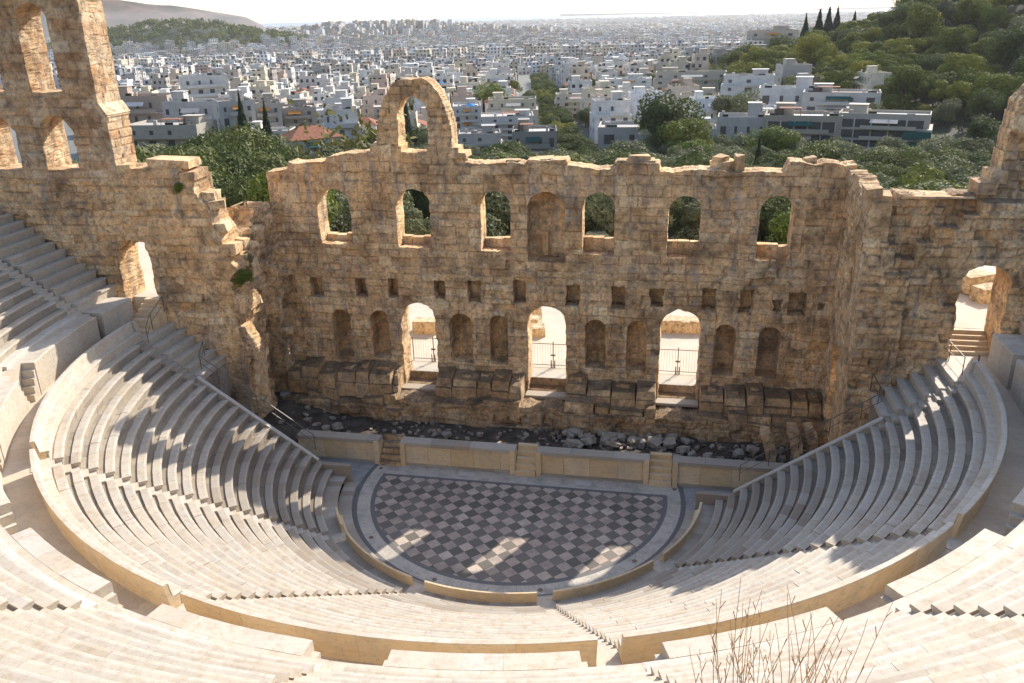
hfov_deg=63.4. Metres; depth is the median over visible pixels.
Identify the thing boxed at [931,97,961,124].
olive tree
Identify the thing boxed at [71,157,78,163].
olive tree
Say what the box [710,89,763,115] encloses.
olive tree
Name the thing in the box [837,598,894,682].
dry stalks
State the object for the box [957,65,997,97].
leafy tree
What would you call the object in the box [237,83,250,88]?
apartment building
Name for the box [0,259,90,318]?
stairway
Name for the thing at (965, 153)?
pine tree
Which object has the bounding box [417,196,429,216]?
pine tree
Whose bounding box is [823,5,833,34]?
cypress tree
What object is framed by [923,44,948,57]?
pine tree
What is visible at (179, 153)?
pine tree
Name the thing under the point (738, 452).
fallen stone
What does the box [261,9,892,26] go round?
sea
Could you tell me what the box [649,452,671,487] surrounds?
stage steps
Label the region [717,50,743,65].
pine tree
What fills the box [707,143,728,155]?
olive tree
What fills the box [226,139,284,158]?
pine tree
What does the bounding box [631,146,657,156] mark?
olive tree
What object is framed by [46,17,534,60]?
trees
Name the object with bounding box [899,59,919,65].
pine tree
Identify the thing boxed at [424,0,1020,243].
undergrowth
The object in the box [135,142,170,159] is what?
olive tree
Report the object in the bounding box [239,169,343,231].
leafy tree
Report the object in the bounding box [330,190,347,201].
olive tree
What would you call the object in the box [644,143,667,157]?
olive tree
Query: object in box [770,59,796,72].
olive tree
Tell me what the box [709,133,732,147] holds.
olive tree
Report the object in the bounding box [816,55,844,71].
pine tree
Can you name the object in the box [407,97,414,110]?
garden tree
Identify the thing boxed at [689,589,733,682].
dry stalks
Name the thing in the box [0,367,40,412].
stairway
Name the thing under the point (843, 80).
pine tree
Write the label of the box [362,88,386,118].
apartment building
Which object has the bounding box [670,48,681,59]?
apartment building
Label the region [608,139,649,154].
olive tree
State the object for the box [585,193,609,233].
olive tree
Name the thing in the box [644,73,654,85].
pine tree
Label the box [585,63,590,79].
apartment building
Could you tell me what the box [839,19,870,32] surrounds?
pine tree
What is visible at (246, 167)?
pine tree
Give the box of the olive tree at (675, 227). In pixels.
[668,196,697,233]
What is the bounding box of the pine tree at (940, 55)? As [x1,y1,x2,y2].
[924,53,949,67]
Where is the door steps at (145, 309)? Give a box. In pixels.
[131,297,167,333]
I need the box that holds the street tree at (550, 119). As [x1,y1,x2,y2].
[541,115,561,124]
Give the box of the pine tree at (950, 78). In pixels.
[922,69,961,106]
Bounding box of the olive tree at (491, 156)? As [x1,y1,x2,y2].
[479,147,510,159]
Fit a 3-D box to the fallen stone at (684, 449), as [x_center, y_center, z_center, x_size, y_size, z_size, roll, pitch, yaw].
[10.810,6.833,52.408,0.664,0.540,0.892,-3,-6,-44]
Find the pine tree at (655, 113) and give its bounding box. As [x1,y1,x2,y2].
[631,90,707,143]
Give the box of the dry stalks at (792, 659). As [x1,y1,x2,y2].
[729,613,829,682]
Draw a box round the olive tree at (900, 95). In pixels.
[881,85,903,100]
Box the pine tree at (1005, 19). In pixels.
[997,13,1023,29]
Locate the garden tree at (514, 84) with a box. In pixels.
[510,79,523,91]
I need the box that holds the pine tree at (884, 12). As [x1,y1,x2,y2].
[874,10,892,21]
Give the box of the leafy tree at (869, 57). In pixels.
[844,47,888,71]
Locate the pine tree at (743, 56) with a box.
[739,45,768,66]
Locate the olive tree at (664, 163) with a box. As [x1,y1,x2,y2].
[649,153,673,165]
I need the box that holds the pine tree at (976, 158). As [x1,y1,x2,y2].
[966,150,992,165]
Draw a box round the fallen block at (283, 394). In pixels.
[280,391,291,397]
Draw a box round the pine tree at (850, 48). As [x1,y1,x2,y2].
[846,40,861,52]
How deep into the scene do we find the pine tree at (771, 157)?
170.74 m
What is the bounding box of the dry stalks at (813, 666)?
[773,623,827,682]
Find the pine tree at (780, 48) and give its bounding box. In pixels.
[769,44,800,54]
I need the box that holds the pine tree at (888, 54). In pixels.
[879,53,897,61]
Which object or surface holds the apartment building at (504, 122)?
on the ground
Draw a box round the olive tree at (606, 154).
[592,152,627,163]
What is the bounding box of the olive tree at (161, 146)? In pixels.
[145,143,182,150]
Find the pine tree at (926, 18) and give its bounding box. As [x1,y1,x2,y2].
[903,2,945,38]
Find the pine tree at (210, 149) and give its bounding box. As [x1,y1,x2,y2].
[171,144,240,167]
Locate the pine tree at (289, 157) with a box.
[253,146,307,164]
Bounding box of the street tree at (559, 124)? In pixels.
[549,120,563,129]
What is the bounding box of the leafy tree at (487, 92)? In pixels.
[469,81,508,111]
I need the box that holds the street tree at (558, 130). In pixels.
[557,127,570,137]
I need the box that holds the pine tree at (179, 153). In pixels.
[145,149,187,158]
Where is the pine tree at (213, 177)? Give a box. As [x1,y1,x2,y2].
[200,164,231,194]
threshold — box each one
[402,370,438,391]
[525,377,565,399]
[655,384,697,407]
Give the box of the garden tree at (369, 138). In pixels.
[362,134,375,144]
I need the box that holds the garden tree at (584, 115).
[575,107,589,127]
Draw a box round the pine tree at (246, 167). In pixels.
[214,151,269,176]
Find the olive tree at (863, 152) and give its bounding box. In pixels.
[854,145,896,165]
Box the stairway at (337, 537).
[30,460,348,543]
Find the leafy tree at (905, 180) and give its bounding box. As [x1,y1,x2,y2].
[901,162,967,190]
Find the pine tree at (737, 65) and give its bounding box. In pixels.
[726,60,744,73]
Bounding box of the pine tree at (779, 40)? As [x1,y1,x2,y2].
[766,34,798,49]
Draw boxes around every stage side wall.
[200,201,295,418]
[820,169,892,444]
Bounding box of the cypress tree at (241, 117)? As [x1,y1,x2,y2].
[237,89,248,132]
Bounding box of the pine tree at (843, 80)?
[820,69,859,88]
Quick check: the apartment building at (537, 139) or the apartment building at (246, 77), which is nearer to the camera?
the apartment building at (537, 139)
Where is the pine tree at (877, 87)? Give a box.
[872,84,884,94]
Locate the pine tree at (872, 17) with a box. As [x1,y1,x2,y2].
[862,14,877,20]
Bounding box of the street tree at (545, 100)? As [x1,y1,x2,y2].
[539,96,554,103]
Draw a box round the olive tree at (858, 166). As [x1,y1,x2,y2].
[839,158,873,171]
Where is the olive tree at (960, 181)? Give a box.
[934,171,980,188]
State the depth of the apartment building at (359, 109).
310.95 m
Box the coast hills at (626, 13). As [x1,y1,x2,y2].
[560,12,712,15]
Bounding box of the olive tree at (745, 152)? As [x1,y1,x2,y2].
[707,144,753,166]
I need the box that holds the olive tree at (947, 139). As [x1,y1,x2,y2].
[918,133,956,148]
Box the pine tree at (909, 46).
[883,37,926,58]
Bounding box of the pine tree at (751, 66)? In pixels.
[736,61,762,73]
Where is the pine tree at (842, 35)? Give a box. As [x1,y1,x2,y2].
[836,27,865,40]
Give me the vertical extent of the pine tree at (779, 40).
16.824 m
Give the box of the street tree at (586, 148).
[574,143,599,153]
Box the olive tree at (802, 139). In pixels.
[785,131,811,145]
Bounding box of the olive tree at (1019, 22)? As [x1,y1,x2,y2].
[1008,15,1023,30]
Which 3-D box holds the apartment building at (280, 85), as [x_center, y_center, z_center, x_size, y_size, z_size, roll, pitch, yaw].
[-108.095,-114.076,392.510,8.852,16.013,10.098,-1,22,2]
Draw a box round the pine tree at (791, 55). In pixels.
[784,52,798,59]
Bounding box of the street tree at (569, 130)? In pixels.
[562,125,579,133]
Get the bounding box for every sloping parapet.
[196,376,352,483]
[695,416,883,509]
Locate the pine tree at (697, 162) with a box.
[676,154,713,166]
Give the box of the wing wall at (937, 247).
[832,83,1023,438]
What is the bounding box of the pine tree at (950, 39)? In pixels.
[934,26,976,52]
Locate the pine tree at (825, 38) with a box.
[802,35,830,67]
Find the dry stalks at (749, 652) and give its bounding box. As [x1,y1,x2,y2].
[729,602,761,682]
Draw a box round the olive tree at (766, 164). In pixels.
[757,159,781,167]
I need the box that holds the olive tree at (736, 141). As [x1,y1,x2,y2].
[727,132,756,150]
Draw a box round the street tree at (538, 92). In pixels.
[535,89,549,94]
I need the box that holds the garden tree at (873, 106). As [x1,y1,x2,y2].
[868,102,887,109]
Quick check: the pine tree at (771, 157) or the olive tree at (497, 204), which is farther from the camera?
the pine tree at (771, 157)
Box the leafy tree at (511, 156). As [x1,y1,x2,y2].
[480,151,518,158]
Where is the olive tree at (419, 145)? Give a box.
[415,143,428,148]
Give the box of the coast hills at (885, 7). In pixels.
[758,6,893,11]
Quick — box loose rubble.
[278,402,806,463]
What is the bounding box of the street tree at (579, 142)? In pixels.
[569,137,595,149]
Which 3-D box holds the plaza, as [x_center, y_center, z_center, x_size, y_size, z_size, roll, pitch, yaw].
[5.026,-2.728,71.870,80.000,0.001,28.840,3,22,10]
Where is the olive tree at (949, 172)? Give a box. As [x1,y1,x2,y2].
[929,159,979,187]
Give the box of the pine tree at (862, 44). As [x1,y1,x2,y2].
[851,41,870,54]
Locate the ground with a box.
[10,0,1023,241]
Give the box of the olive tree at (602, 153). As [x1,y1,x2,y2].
[585,146,616,160]
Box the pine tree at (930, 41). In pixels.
[919,36,935,51]
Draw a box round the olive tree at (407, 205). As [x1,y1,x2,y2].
[342,190,415,221]
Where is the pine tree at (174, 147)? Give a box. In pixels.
[139,141,206,159]
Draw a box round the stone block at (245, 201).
[230,200,246,218]
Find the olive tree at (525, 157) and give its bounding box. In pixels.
[509,149,537,159]
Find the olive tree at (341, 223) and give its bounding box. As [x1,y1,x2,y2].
[327,204,351,232]
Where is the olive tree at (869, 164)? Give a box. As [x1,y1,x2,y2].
[858,161,895,170]
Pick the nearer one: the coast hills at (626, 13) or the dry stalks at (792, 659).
the dry stalks at (792, 659)
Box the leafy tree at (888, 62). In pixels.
[879,55,900,70]
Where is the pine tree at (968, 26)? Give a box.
[958,24,977,37]
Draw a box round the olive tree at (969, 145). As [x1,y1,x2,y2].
[951,137,995,155]
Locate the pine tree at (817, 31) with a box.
[804,29,827,39]
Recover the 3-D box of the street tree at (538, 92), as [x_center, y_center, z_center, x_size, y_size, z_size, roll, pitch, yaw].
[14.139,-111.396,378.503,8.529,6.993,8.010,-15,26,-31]
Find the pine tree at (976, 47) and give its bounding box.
[964,37,998,63]
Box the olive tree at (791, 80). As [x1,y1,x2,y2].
[783,74,823,84]
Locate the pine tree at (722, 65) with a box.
[712,62,736,68]
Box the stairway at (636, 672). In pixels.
[582,654,664,682]
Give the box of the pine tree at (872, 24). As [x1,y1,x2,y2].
[866,21,881,28]
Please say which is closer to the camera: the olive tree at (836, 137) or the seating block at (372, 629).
the seating block at (372, 629)
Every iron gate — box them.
[412,336,436,360]
[533,342,565,366]
[659,347,696,373]
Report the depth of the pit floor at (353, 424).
55.95 m
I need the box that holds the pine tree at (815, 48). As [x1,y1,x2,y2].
[792,33,838,69]
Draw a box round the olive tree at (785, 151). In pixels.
[761,149,791,158]
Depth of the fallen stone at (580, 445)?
53.23 m
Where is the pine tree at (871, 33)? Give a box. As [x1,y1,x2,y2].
[860,27,884,42]
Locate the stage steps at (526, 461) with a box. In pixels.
[515,442,538,476]
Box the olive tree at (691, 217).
[674,200,700,246]
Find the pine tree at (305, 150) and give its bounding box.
[284,144,313,157]
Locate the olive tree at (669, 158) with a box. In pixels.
[655,155,681,163]
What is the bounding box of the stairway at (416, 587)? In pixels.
[177,582,425,610]
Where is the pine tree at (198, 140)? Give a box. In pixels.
[186,125,227,147]
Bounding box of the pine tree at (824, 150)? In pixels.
[774,139,842,167]
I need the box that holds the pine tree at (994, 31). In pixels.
[978,28,1003,38]
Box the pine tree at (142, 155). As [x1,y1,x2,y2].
[135,146,158,162]
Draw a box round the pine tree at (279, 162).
[234,152,287,178]
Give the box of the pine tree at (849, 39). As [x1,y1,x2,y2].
[836,31,865,50]
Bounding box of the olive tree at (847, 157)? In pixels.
[832,147,850,160]
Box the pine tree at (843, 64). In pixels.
[835,59,852,70]
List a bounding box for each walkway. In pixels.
[1,340,1023,666]
[322,475,714,606]
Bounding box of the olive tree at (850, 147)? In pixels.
[816,139,863,156]
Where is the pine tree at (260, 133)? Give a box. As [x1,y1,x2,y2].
[199,121,270,149]
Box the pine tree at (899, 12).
[889,0,924,26]
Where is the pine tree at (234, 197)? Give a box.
[226,174,266,206]
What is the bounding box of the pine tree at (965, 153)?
[950,148,973,165]
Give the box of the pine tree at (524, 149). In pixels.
[481,140,530,156]
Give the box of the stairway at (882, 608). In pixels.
[864,595,1023,623]
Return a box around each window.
[167,141,174,145]
[224,118,229,126]
[549,138,553,146]
[604,135,613,143]
[720,126,725,136]
[762,96,768,104]
[807,106,814,110]
[866,98,874,103]
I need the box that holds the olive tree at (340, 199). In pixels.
[328,189,348,232]
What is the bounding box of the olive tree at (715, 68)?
[712,66,728,70]
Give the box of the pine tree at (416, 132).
[411,125,427,143]
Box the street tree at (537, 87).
[533,85,545,90]
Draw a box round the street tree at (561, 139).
[557,132,571,144]
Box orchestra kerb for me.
[338,482,694,596]
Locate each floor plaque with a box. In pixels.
[458,471,474,476]
[574,480,591,485]
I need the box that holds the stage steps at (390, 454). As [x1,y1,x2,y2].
[379,434,404,465]
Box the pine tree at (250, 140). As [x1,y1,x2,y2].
[205,126,292,157]
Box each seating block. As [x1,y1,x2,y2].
[0,206,134,338]
[0,271,100,394]
[0,374,26,462]
[0,476,15,521]
[0,527,113,611]
[0,604,327,682]
[29,323,332,535]
[29,449,402,607]
[141,322,225,378]
[180,590,597,666]
[308,649,632,682]
[556,522,953,663]
[642,607,1023,682]
[674,363,1006,567]
[871,358,961,418]
[884,528,1023,617]
[987,320,1023,388]
[1007,487,1023,520]
[1010,359,1023,416]
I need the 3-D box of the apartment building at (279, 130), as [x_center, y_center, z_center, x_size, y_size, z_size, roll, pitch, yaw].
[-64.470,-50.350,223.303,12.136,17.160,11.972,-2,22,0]
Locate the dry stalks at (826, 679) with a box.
[787,586,851,682]
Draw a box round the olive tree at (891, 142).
[875,135,908,149]
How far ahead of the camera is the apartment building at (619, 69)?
449.55 m
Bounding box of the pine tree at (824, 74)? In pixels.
[819,72,838,77]
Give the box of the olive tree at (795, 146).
[780,141,807,152]
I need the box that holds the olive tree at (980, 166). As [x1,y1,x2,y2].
[969,158,991,173]
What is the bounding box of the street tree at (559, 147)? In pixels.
[557,145,570,152]
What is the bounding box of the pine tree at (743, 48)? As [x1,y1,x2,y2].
[735,43,752,52]
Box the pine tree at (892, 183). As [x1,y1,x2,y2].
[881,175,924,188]
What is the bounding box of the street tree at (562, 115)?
[555,111,574,120]
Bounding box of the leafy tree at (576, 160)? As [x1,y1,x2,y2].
[565,153,590,163]
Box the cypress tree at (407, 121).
[403,101,412,145]
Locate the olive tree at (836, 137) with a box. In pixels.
[814,136,844,145]
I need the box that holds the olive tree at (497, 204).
[485,191,510,229]
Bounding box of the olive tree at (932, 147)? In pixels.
[912,139,958,157]
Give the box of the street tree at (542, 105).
[538,103,556,110]
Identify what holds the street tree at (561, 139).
on the ground
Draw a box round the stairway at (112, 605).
[3,592,126,616]
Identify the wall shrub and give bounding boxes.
[172,182,184,194]
[232,268,252,287]
[243,251,253,262]
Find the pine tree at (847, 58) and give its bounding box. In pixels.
[836,53,859,60]
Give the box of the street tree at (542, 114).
[538,109,562,117]
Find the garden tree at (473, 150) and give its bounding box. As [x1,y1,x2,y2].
[458,143,482,157]
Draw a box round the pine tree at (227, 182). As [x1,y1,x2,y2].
[210,164,274,198]
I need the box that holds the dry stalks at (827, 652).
[787,592,850,682]
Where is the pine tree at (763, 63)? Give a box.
[755,59,775,73]
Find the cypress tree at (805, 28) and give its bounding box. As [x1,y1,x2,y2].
[798,11,808,43]
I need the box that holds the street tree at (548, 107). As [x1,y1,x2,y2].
[538,104,556,114]
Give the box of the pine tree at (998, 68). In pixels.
[984,64,1008,73]
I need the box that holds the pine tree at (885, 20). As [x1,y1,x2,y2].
[867,13,893,27]
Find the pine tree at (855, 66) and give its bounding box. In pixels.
[846,59,880,79]
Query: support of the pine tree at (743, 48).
on the ground
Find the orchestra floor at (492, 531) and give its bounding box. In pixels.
[319,459,732,595]
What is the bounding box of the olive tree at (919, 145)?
[904,140,930,157]
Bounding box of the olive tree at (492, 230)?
[486,213,507,236]
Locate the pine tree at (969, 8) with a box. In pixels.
[951,0,990,24]
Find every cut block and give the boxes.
[412,317,435,333]
[531,315,541,322]
[531,323,545,336]
[532,307,541,314]
[661,315,681,332]
[671,316,696,333]
[690,318,699,333]
[960,269,995,294]
[969,283,992,303]
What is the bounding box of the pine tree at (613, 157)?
[592,148,634,164]
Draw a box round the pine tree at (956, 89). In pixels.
[927,79,976,101]
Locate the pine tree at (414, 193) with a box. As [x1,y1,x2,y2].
[405,189,429,219]
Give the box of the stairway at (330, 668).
[281,651,386,682]
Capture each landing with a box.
[133,242,158,310]
[954,265,995,329]
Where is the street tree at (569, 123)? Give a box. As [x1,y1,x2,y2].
[563,122,576,127]
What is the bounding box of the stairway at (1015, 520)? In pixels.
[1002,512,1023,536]
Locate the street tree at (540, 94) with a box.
[537,93,551,102]
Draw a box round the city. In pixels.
[0,11,886,89]
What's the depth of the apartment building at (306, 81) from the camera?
425.73 m
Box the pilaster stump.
[235,321,272,413]
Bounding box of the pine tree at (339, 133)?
[327,128,349,146]
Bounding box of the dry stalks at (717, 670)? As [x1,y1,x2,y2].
[707,578,768,682]
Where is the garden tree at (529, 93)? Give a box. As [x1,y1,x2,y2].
[521,89,537,102]
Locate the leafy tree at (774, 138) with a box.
[743,123,801,153]
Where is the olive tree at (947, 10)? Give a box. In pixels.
[933,0,960,25]
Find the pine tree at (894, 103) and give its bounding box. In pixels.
[880,93,913,109]
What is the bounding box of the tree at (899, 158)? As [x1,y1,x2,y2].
[852,145,931,170]
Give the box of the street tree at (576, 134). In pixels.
[562,132,583,150]
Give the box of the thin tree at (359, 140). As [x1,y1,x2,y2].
[298,103,419,156]
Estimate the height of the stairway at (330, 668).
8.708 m
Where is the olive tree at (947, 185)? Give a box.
[893,178,961,190]
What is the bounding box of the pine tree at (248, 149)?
[191,140,269,164]
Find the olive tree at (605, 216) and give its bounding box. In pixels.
[585,193,683,236]
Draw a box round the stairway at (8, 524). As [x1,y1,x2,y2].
[0,511,18,535]
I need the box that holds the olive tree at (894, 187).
[882,180,909,189]
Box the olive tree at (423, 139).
[416,131,427,146]
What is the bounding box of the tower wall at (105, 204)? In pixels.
[0,0,266,390]
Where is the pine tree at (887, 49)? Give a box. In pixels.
[882,46,895,53]
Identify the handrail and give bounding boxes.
[145,296,164,342]
[198,341,315,449]
[739,373,883,480]
[948,339,965,374]
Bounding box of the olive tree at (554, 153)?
[533,148,602,163]
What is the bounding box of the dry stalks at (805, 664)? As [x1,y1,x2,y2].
[760,607,842,682]
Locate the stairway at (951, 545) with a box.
[653,533,962,572]
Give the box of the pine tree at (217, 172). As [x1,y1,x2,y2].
[201,164,231,185]
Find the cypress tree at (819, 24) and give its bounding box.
[813,7,823,32]
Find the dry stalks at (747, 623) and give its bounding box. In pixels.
[737,591,792,682]
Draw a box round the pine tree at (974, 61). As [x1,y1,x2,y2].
[936,51,991,79]
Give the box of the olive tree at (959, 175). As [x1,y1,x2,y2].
[948,172,972,186]
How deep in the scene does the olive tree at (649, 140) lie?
213.46 m
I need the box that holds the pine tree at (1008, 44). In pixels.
[981,24,1023,70]
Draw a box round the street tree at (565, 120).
[558,117,573,123]
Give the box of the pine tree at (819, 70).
[811,66,834,74]
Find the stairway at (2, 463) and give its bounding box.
[0,449,4,482]
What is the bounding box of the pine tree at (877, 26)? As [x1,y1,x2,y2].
[866,25,884,32]
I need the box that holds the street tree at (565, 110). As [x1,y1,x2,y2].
[556,108,571,115]
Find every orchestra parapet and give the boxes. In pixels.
[335,507,347,531]
[345,531,413,585]
[424,580,536,602]
[553,560,653,600]
[659,502,701,561]
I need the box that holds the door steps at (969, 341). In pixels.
[948,328,988,355]
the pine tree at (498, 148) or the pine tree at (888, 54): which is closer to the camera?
the pine tree at (498, 148)
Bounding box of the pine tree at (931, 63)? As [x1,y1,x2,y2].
[911,53,948,74]
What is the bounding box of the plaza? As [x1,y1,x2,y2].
[289,303,699,385]
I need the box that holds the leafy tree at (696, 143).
[675,138,714,152]
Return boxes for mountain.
[41,0,263,38]
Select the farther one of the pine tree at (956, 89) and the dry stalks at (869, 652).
the pine tree at (956, 89)
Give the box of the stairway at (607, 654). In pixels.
[536,596,621,665]
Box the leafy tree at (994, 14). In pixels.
[976,3,1006,27]
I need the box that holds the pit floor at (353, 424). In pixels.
[263,392,819,473]
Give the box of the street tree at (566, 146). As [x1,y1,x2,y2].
[557,143,572,149]
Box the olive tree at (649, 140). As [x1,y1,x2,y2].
[637,135,661,149]
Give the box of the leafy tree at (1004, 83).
[971,73,1023,113]
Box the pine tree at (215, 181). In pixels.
[137,171,225,241]
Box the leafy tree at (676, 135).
[655,115,715,155]
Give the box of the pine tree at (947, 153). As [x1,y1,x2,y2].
[910,146,967,165]
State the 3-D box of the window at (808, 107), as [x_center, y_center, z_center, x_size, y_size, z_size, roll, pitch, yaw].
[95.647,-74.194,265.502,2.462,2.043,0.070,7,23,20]
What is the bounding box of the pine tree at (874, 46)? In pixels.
[861,41,885,55]
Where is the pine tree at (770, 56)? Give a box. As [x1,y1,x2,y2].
[746,49,780,66]
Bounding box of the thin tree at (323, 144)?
[286,119,365,159]
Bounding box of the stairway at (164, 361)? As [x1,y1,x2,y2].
[135,341,200,387]
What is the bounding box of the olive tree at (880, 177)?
[873,171,891,184]
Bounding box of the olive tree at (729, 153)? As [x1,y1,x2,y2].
[711,146,747,162]
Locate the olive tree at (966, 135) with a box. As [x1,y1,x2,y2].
[956,134,979,145]
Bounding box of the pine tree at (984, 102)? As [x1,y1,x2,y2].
[964,87,1005,121]
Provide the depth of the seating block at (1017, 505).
28.65 m
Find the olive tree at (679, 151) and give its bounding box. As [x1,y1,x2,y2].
[665,145,704,158]
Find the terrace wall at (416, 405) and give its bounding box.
[282,389,822,447]
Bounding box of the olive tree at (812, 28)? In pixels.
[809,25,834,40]
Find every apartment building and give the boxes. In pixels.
[116,75,133,85]
[118,85,171,123]
[120,83,146,92]
[130,114,217,148]
[137,85,158,92]
[149,68,169,80]
[151,73,171,90]
[159,88,169,92]
[161,90,213,118]
[163,85,179,92]
[169,68,187,81]
[178,67,228,98]
[211,89,256,133]
[218,86,252,98]
[223,65,243,81]
[230,77,247,88]
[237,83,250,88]
[242,69,255,78]
[243,75,249,81]
[248,76,260,84]
[249,80,278,99]
[251,66,269,79]
[251,120,295,137]
[253,92,282,126]
[257,68,277,82]
[261,93,286,100]
[266,80,279,93]
[275,82,291,90]
[276,88,303,100]
[277,70,287,81]
[279,125,342,157]
[281,78,295,90]
[281,98,317,126]
[298,71,320,88]
[299,92,311,100]
[302,86,317,95]
[311,88,332,103]
[312,62,331,75]
[314,74,332,91]
[316,89,355,106]
[316,103,341,125]
[322,93,362,116]
[323,97,361,146]
[325,81,353,92]
[325,85,339,92]
[328,72,341,79]
[333,76,341,84]
[342,72,359,83]
[342,75,353,82]
[351,82,368,91]
[351,86,372,101]
[354,99,363,113]
[358,117,377,145]
[360,65,382,80]
[360,78,368,84]
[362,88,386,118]
[366,83,378,93]
[368,69,392,87]
[370,74,389,90]
[373,100,408,119]
[381,70,395,80]
[383,63,400,79]
[393,74,414,101]
[400,67,418,77]
[401,66,416,70]
[408,110,419,146]
[413,97,424,111]
[417,62,434,78]
[417,107,427,120]
[418,119,426,129]
[434,70,455,91]
[442,68,462,80]
[447,87,455,91]
[448,64,459,71]
[451,86,472,110]
[453,56,466,71]
[453,98,480,139]
[454,77,459,90]
[458,124,502,155]
[459,76,480,91]
[465,63,477,79]
[471,75,485,86]
[473,97,482,111]
[474,109,533,142]
[476,61,491,70]
[483,80,510,110]
[484,96,492,111]
[485,68,507,86]
[487,62,509,85]
[487,92,537,124]
[498,58,511,75]
[512,118,556,155]
[554,88,580,118]
[556,71,558,85]
[558,62,562,88]
[561,57,577,82]
[568,61,588,80]
[568,75,591,91]
[580,80,614,125]
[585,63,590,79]
[587,62,595,71]
[589,89,624,129]
[589,91,631,143]
[595,60,614,78]
[596,66,617,80]
[598,75,608,85]
[598,121,655,151]
[605,73,651,89]
[612,57,629,70]
[616,63,631,74]
[618,82,653,98]
[619,53,632,62]
[622,61,636,75]
[626,60,647,75]
[628,86,662,120]
[631,68,652,75]
[633,55,647,64]
[648,62,656,72]
[651,51,670,74]
[652,67,726,93]
[666,78,699,99]
[668,56,688,70]
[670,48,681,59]
[680,87,718,115]
[686,48,709,69]
[687,90,718,132]
[698,117,715,140]
[707,46,714,55]
[708,44,767,51]
[711,48,732,65]
[716,101,764,139]
[720,68,775,99]
[747,25,799,43]
[758,76,814,109]
[758,100,775,112]
[764,102,842,145]
[772,58,812,84]
[797,73,809,75]
[801,83,881,110]
[838,103,932,150]
[852,65,891,103]
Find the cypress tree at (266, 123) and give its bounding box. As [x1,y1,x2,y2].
[262,98,273,140]
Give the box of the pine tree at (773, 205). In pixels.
[758,196,790,241]
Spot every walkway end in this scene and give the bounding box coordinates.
[141,322,168,338]
[945,354,1000,382]
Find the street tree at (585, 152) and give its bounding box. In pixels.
[578,149,594,155]
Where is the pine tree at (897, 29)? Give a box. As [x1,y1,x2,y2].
[876,20,911,42]
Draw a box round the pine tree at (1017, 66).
[1010,53,1023,73]
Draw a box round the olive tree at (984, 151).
[958,148,991,166]
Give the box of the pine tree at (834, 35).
[827,29,844,41]
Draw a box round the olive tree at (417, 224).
[404,208,430,234]
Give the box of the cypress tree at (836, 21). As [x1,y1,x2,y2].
[833,4,840,29]
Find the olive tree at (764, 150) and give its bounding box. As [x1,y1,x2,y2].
[745,145,774,157]
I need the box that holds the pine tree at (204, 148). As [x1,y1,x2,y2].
[161,141,233,152]
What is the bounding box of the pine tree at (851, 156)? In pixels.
[843,154,859,165]
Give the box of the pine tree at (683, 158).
[660,149,716,167]
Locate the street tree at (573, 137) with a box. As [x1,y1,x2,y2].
[561,135,583,147]
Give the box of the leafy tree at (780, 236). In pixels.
[764,207,790,243]
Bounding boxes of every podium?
[287,356,404,404]
[435,366,525,421]
[564,373,655,426]
[699,382,822,431]
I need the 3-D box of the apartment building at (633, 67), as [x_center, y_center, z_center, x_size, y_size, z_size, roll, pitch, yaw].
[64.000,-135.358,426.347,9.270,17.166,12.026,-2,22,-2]
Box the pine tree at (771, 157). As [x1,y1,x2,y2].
[753,151,785,166]
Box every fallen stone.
[321,425,330,430]
[332,422,342,430]
[442,431,451,437]
[562,429,568,435]
[564,441,569,447]
[566,438,578,447]
[567,432,573,438]
[569,427,583,436]
[573,439,583,448]
[580,433,591,437]
[583,434,594,445]
[600,435,609,444]
[606,441,621,447]
[607,432,616,437]
[614,432,625,441]
[627,435,637,444]
[638,439,645,445]
[646,436,661,448]
[663,437,675,448]
[666,433,677,439]
[676,445,690,453]
[680,437,689,444]
[688,450,696,456]
[702,452,712,457]
[733,448,743,457]
[746,444,759,453]
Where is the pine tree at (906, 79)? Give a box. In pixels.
[882,64,935,99]
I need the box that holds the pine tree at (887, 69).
[879,65,895,78]
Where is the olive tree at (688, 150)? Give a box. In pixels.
[684,145,703,156]
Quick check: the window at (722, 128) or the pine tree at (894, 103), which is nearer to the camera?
the window at (722, 128)
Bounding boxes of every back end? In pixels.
[129,321,141,338]
[966,360,979,372]
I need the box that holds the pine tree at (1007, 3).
[987,0,1020,10]
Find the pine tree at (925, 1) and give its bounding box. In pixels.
[891,0,931,6]
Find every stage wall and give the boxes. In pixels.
[266,76,856,403]
[297,429,785,489]
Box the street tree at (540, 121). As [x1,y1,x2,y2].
[538,114,553,124]
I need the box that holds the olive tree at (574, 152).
[551,146,590,159]
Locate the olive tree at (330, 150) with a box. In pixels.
[312,146,343,158]
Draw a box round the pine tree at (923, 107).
[909,102,933,111]
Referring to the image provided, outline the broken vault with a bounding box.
[759,422,817,461]
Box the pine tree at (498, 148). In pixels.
[474,140,520,157]
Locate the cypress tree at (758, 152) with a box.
[754,134,760,165]
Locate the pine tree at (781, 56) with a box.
[776,52,787,59]
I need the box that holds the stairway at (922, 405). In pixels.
[878,383,964,430]
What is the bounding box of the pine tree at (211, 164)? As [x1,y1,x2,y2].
[182,150,251,180]
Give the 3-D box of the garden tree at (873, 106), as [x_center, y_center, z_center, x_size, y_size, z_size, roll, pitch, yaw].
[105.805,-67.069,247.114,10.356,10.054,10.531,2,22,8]
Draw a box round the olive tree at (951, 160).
[908,154,977,178]
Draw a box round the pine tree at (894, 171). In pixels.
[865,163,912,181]
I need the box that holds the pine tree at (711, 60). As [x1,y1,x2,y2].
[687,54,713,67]
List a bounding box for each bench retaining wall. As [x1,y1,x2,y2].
[204,363,232,398]
[867,401,878,422]
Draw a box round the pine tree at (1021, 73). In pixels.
[999,71,1023,92]
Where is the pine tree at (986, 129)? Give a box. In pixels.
[966,115,1001,143]

